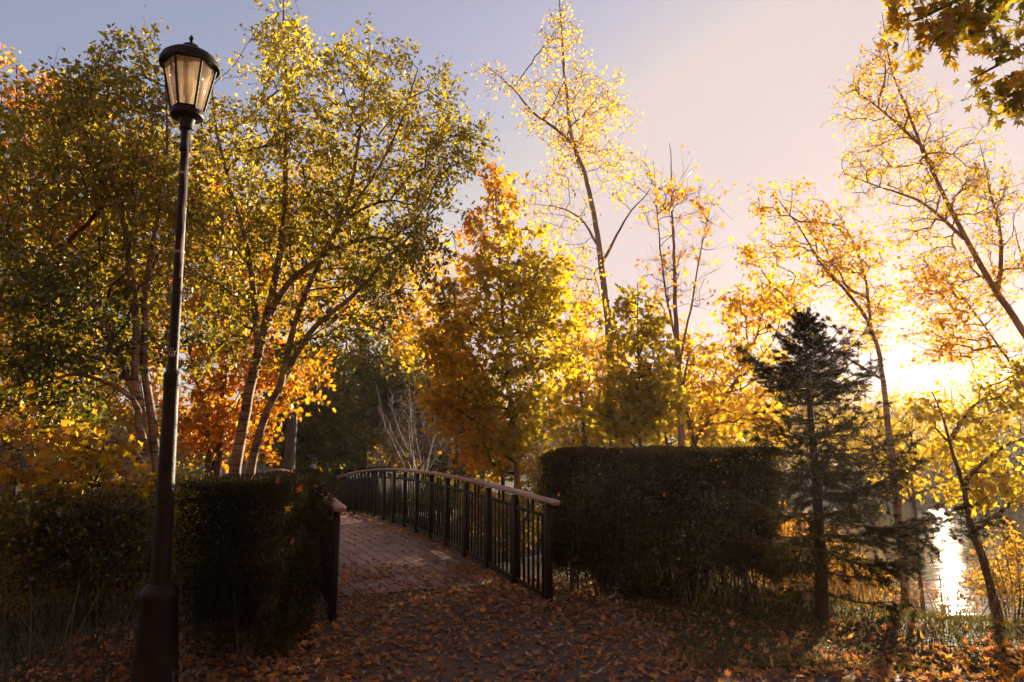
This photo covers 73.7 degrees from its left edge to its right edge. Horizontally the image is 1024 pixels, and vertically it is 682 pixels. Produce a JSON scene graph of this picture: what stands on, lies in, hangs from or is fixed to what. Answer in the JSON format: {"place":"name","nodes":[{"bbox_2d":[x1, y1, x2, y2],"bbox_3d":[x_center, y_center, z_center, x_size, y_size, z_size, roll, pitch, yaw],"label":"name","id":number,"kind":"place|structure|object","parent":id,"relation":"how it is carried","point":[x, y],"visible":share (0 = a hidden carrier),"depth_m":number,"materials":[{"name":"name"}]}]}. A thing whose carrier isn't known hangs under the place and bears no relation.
{"place":"outdoors","nodes":[
{"label":"outdoors","id":0,"kind":"place"},
{"bbox_2d":[0,566,292,681],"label":"grass","id":1,"kind":"structure","parent":0,"point":[99,619],"depth_m":5.69,"materials":[{"name":"plant"}]},
{"bbox_2d":[0,457,1023,681],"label":"ground","id":2,"kind":"structure","parent":0,"point":[640,619],"depth_m":6.04,"materials":[{"name":"soil"}]},
{"bbox_2d":[0,386,86,622],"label":"maple sapling","id":3,"kind":"object","parent":2,"relation":"on","point":[10,473],"visible":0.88,"depth_m":6.48,"materials":[{"name":"yellow plant"}]},
{"bbox_2d":[0,472,108,623],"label":"shrub","id":4,"kind":"object","parent":2,"relation":"on","point":[23,516],"visible":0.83,"depth_m":6.21,"materials":[{"name":"green plant"}]},
{"bbox_2d":[0,236,109,463],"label":"maple tree","id":5,"kind":"object","parent":2,"relation":"on","point":[8,340],"visible":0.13,"depth_m":12.44,"materials":[{"name":"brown plant"}]},
{"bbox_2d":[2,479,152,617],"bbox_3d":[-4.223,2.041,6.719,1.231,1.374,1.440,0,-10,0],"label":"shrub","id":6,"kind":"object","parent":2,"relation":"on","point":[73,561],"visible":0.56,"depth_m":6.41,"materials":[{"name":"green plant"}]},
{"bbox_2d":[0,41,162,579],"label":"maple tree","id":7,"kind":"object","parent":2,"relation":"on","point":[4,143],"visible":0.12,"depth_m":15.49,"materials":[{"name":"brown plant"}]},
{"bbox_2d":[9,396,179,604],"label":"maple sapling","id":8,"kind":"object","parent":2,"relation":"on","point":[92,470],"visible":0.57,"depth_m":7.17,"materials":[{"name":"yellow plant"}]},
{"bbox_2d":[16,202,192,527],"bbox_3d":[-10.632,0.677,17.224,4.988,8.967,3.750,0,-10,0],"label":"maple tree","id":9,"kind":"object","parent":2,"relation":"on","point":[123,418],"visible":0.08,"depth_m":16.73,"materials":[{"name":"brown plant"}]},
{"bbox_2d":[0,514,210,671],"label":"dry weeds","id":10,"kind":"object","parent":2,"relation":"on","point":[59,610],"visible":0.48,"depth_m":5.45,"materials":[{"name":"brown plant"}]},
{"bbox_2d":[0,4,229,586],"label":"birch tree","id":11,"kind":"object","parent":2,"relation":"on","point":[54,284],"visible":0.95,"depth_m":8.04,"materials":[{"name":"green plant"}]},
{"bbox_2d":[52,480,186,617],"bbox_3d":[-3.790,2.053,6.755,1.054,1.347,1.481,0,-10,0],"label":"shrub","id":12,"kind":"object","parent":2,"relation":"on","point":[128,573],"visible":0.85,"depth_m":6.53,"materials":[{"name":"green plant"}]},
{"bbox_2d":[77,110,250,567],"bbox_3d":[-8.689,-0.163,16.626,4.696,11.646,3.436,0,-10,0],"label":"maple tree","id":13,"kind":"object","parent":2,"relation":"on","point":[214,187],"visible":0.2,"depth_m":16.90,"materials":[{"name":"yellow plant"}]},
{"bbox_2d":[131,35,219,681],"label":"street lamp","id":14,"kind":"object","parent":2,"relation":"on","point":[156,646],"visible":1,"depth_m":4.57,"materials":[{"name":"metal"}]},
{"bbox_2d":[142,450,219,588],"bbox_3d":[-3.897,2.078,7.984,0.892,1.682,1.428,0,-10,0],"label":"shrub","id":15,"kind":"object","parent":2,"relation":"on","point":[185,475],"visible":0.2,"depth_m":7.87,"materials":[{"name":"green plant"}]},
{"bbox_2d":[130,242,336,564],"bbox_3d":[-5.252,1.598,12.895,3.789,7.283,3.134,0,-10,0],"label":"maple tree","id":16,"kind":"object","parent":2,"relation":"on","point":[222,404],"visible":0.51,"depth_m":12.76,"materials":[{"name":"brown plant"}]},
{"bbox_2d":[171,466,346,679],"bbox_3d":[-1.968,1.749,5.460,0.950,1.464,1.960,0,-10,0],"label":"clipped hedge","id":17,"kind":"object","parent":2,"relation":"on","point":[260,527],"visible":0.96,"depth_m":4.83,"materials":[{"name":"green plant"}]},
{"bbox_2d":[223,330,380,481],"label":"deciduous tree","id":18,"kind":"object","parent":2,"relation":"on","point":[323,436],"visible":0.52,"depth_m":23.96,"materials":[{"name":"green plant"}]},
{"bbox_2d":[158,147,457,470],"bbox_3d":[-5.413,0.119,18.271,7.978,11.192,3.963,0,-10,0],"label":"maple tree","id":19,"kind":"object","parent":2,"relation":"on","point":[291,431],"visible":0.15,"depth_m":18.04,"materials":[{"name":"yellow plant"}]},
{"bbox_2d":[139,0,504,560],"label":"birch tree","id":20,"kind":"object","parent":2,"relation":"on","point":[339,218],"visible":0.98,"depth_m":9.74,"materials":[{"name":"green plant"}]},
{"bbox_2d":[307,298,430,476],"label":"deciduous tree","id":21,"kind":"object","parent":2,"relation":"on","point":[385,376],"visible":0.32,"depth_m":27.16,"materials":[{"name":"yellow plant"}]},
{"bbox_2d":[358,319,439,464],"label":"deciduous tree","id":22,"kind":"object","parent":2,"relation":"on","point":[381,447],"visible":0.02,"depth_m":28.89,"materials":[{"name":"green plant"}]},
{"bbox_2d":[381,465,420,522],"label":"shrub","id":23,"kind":"object","parent":2,"relation":"on","point":[399,487],"visible":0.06,"depth_m":18.47,"materials":[{"name":"green plant"}]},
{"bbox_2d":[329,466,486,505],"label":"clipped hedge","id":24,"kind":"object","parent":2,"relation":"on","point":[418,468],"visible":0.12,"depth_m":25.50,"materials":[{"name":"green plant"}]},
{"bbox_2d":[356,378,462,514],"bbox_3d":[-2.376,3.346,16.690,2.856,5.238,1.585,0,-10,0],"label":"bare shrub","id":25,"kind":"object","parent":2,"relation":"on","point":[427,459],"visible":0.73,"depth_m":16.68,"materials":[{"name":"brown plant"}]},
{"bbox_2d":[263,468,559,621],"bbox_3d":[-3.287,4.142,12.726,2.440,3.478,14.271,4,-10,-22],"label":"footbridge","id":26,"kind":"object","parent":2,"relation":"on","point":[362,494],"visible":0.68,"depth_m":9.03,"materials":[{"name":"paint"}]},
{"bbox_2d":[407,470,470,526],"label":"shrub","id":27,"kind":"object","parent":2,"relation":"on","point":[443,481],"visible":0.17,"depth_m":14.03,"materials":[{"name":"green plant"}]},
{"bbox_2d":[381,362,513,500],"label":"deciduous tree","id":28,"kind":"object","parent":2,"relation":"on","point":[442,456],"visible":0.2,"depth_m":25.64,"materials":[{"name":"brown plant"}]},
{"bbox_2d":[453,477,509,540],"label":"shrub","id":29,"kind":"object","parent":2,"relation":"on","point":[482,491],"visible":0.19,"depth_m":11.69,"materials":[{"name":"green plant"}]},
{"bbox_2d":[427,285,542,559],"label":"maple tree","id":30,"kind":"object","parent":2,"relation":"on","point":[473,467],"visible":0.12,"depth_m":11.79,"materials":[{"name":"brown plant"}]},
{"bbox_2d":[409,154,594,488],"bbox_3d":[-0.150,0.164,10.687,2.958,6.376,2.195,0,-10,0],"label":"maple tree","id":31,"kind":"object","parent":2,"relation":"on","point":[536,292],"visible":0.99,"depth_m":10.48,"materials":[{"name":"yellow plant"}]},
{"bbox_2d":[0,512,1023,681],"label":"fallen leaves","id":32,"kind":"object","parent":2,"relation":"on","point":[1011,674],"visible":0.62,"depth_m":5.34,"materials":[{"name":"brown plant"}]},
{"bbox_2d":[0,400,1023,475],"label":"distant wood","id":33,"kind":"object","parent":2,"relation":"on","point":[373,460],"visible":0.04,"depth_m":69.29,"materials":[{"name":"yellow plant"}]},
{"bbox_2d":[483,477,553,562],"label":"shrub","id":34,"kind":"object","parent":2,"relation":"on","point":[522,501],"visible":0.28,"depth_m":9.75,"materials":[{"name":"green plant"}]},
{"bbox_2d":[520,450,587,539],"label":"shrub","id":35,"kind":"object","parent":2,"relation":"on","point":[533,478],"visible":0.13,"depth_m":11.12,"materials":[{"name":"green plant"}]},
{"bbox_2d":[535,546,599,583],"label":"shrub","id":36,"kind":"object","parent":2,"relation":"on","point":[566,568],"visible":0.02,"depth_m":8.14,"materials":[{"name":"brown plant"}]},
{"bbox_2d":[471,0,664,563],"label":"birch tree","id":37,"kind":"object","parent":2,"relation":"on","point":[565,138],"visible":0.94,"depth_m":14.79,"materials":[{"name":"yellow plant"}]},
{"bbox_2d":[504,289,644,528],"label":"maple tree","id":38,"kind":"object","parent":2,"relation":"on","point":[579,385],"visible":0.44,"depth_m":14.71,"materials":[{"name":"yellow plant"}]},
{"bbox_2d":[578,280,699,570],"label":"maple sapling","id":39,"kind":"object","parent":2,"relation":"on","point":[638,415],"visible":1,"depth_m":9.05,"materials":[{"name":"yellow plant"}]},
{"bbox_2d":[534,442,785,616],"bbox_3d":[1.596,1.954,7.394,2.669,1.705,1.242,-3,-10,17],"label":"clipped hedge","id":40,"kind":"object","parent":2,"relation":"on","point":[610,537],"visible":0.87,"depth_m":7.14,"materials":[{"name":"green plant"}]},
{"bbox_2d":[625,143,741,535],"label":"maple tree","id":41,"kind":"object","parent":2,"relation":"on","point":[675,297],"visible":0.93,"depth_m":11.84,"materials":[{"name":"yellow plant"}]},
{"bbox_2d":[590,360,795,512],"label":"maple tree","id":42,"kind":"object","parent":2,"relation":"on","point":[709,431],"visible":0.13,"depth_m":16.57,"materials":[{"name":"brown plant"}]},
{"bbox_2d":[652,274,811,568],"bbox_3d":[3.840,1.673,12.171,3.037,5.883,2.018,0,-10,0],"label":"maple tree","id":43,"kind":"object","parent":2,"relation":"on","point":[713,387],"visible":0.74,"depth_m":12.20,"materials":[{"name":"yellow plant"}]},
{"bbox_2d":[685,376,789,485],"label":"deciduous tree","id":44,"kind":"object","parent":2,"relation":"on","point":[738,441],"visible":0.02,"depth_m":34.96,"materials":[{"name":"yellow plant"}]},
{"bbox_2d":[741,380,830,494],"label":"deciduous tree","id":45,"kind":"object","parent":2,"relation":"on","point":[783,466],"visible":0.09,"depth_m":39.09,"materials":[{"name":"yellow plant"}]},
{"bbox_2d":[752,501,849,593],"bbox_3d":[3.611,2.791,8.641,1.390,1.506,1.330,9,-13,-41],"label":"shrub","id":46,"kind":"object","parent":2,"relation":"on","point":[785,533],"visible":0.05,"depth_m":8.53,"materials":[{"name":"brown plant"}]},
{"bbox_2d":[770,365,869,498],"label":"deciduous tree","id":47,"kind":"object","parent":2,"relation":"on","point":[841,404],"visible":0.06,"depth_m":42.92,"materials":[{"name":"yellow plant"}]},
{"bbox_2d":[617,573,1023,672],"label":"grass","id":48,"kind":"structure","parent":2,"relation":"on","point":[913,614],"depth_m":5.95,"materials":[{"name":"plant"}]},
{"bbox_2d":[729,176,914,609],"bbox_3d":[3.920,0.731,8.584,2.159,5.766,1.341,0,-10,0],"label":"birch tree","id":49,"kind":"object","parent":2,"relation":"on","point":[750,255],"visible":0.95,"depth_m":8.76,"materials":[{"name":"yellow plant"}]},
{"bbox_2d":[623,511,1023,619],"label":"dry weeds","id":50,"kind":"object","parent":2,"relation":"on","point":[888,600],"visible":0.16,"depth_m":6.95,"materials":[{"name":"brown plant"}]},
{"bbox_2d":[693,306,1007,621],"bbox_3d":[2.875,1.133,6.517,2.477,3.040,2.861,3,-10,-17],"label":"spruce tree","id":51,"kind":"object","parent":2,"relation":"on","point":[790,373],"visible":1,"depth_m":6.34,"materials":[{"name":"green plant"}]},
{"bbox_2d":[801,551,903,605],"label":"shrub","id":52,"kind":"object","parent":2,"relation":"on","point":[851,591],"visible":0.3,"depth_m":8.46,"materials":[{"name":"brown plant"}]},
{"bbox_2d":[831,387,915,498],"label":"deciduous tree","id":53,"kind":"object","parent":2,"relation":"on","point":[873,402],"visible":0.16,"depth_m":48.93,"materials":[{"name":"yellow plant"}]},
{"bbox_2d":[814,393,958,612],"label":"young tree","id":54,"kind":"object","parent":2,"relation":"on","point":[900,427],"visible":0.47,"depth_m":9.07,"materials":[{"name":"yellow plant"}]},
{"bbox_2d":[870,380,947,483],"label":"deciduous tree","id":55,"kind":"object","parent":2,"relation":"on","point":[902,398],"visible":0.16,"depth_m":54.99,"materials":[{"name":"yellow plant"}]},
{"bbox_2d":[819,14,1023,338],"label":"birch tree","id":56,"kind":"object","parent":2,"relation":"on","point":[986,275],"visible":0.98,"depth_m":9.20,"materials":[{"name":"yellow plant"}]},
{"bbox_2d":[905,458,965,486],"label":"bush","id":57,"kind":"object","parent":2,"relation":"on","point":[930,472],"visible":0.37,"depth_m":54.02,"materials":[{"name":"yellow plant"}]},
{"bbox_2d":[875,0,1023,131],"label":"maple tree","id":58,"kind":"object","parent":2,"relation":"on","point":[954,24],"visible":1,"depth_m":5.24,"materials":[{"name":"yellow plant"}]},
{"bbox_2d":[885,251,1023,388],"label":"birch tree","id":59,"kind":"object","parent":2,"relation":"on","point":[941,323],"visible":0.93,"depth_m":9.31,"materials":[{"name":"yellow plant"}]},
{"bbox_2d":[890,545,1021,615],"bbox_3d":[5.823,3.671,9.060,2.636,1.908,1.452,5,-11,-29],"label":"shrub","id":60,"kind":"object","parent":2,"relation":"on","point":[934,597],"visible":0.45,"depth_m":9.15,"materials":[{"name":"plant"}]},
{"bbox_2d":[913,376,998,474],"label":"deciduous tree","id":61,"kind":"object","parent":2,"relation":"on","point":[951,397],"visible":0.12,"depth_m":57.20,"materials":[{"name":"yellow plant"}]},
{"bbox_2d":[904,352,1023,616],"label":"leaning tree","id":62,"kind":"object","parent":2,"relation":"on","point":[1004,488],"visible":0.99,"depth_m":8.44,"materials":[{"name":"yellow plant"}]},
{"bbox_2d":[949,354,1023,458],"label":"deciduous tree","id":63,"kind":"object","parent":2,"relation":"on","point":[1003,389],"visible":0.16,"depth_m":59.81,"materials":[{"name":"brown plant"}]},
{"bbox_2d":[952,513,1023,620],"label":"shrub","id":64,"kind":"object","parent":2,"relation":"on","point":[1011,547],"visible":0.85,"depth_m":8.32,"materials":[{"name":"yellow plant"}]},
{"bbox_2d":[963,458,1012,483],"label":"bush","id":65,"kind":"object","parent":2,"relation":"on","point":[986,468],"visible":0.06,"depth_m":54.29,"materials":[{"name":"yellow plant"}]},
{"bbox_2d":[989,435,1023,492],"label":"bush","id":66,"kind":"object","parent":2,"relation":"on","point":[1013,445],"visible":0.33,"depth_m":53.21,"materials":[{"name":"yellow plant"}]},
{"bbox_2d":[989,356,1023,459],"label":"deciduous tree","id":67,"kind":"object","parent":2,"relation":"on","point":[1014,424],"visible":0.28,"depth_m":58.30,"materials":[{"name":"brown plant"}]},
{"bbox_2d":[0,0,1023,456],"label":"sky","id":68,"kind":"structure","parent":0,"point":[743,85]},
{"bbox_2d":[179,585,1023,681],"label":"path","id":69,"kind":"structure","parent":0,"point":[600,675],"depth_m":5.33,"materials":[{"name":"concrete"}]},
{"bbox_2d":[705,496,1023,618],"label":"water","id":70,"kind":"structure","parent":0,"point":[958,549],"depth_m":23.07,"materials":[{"name":"white liquid"}]}
]}

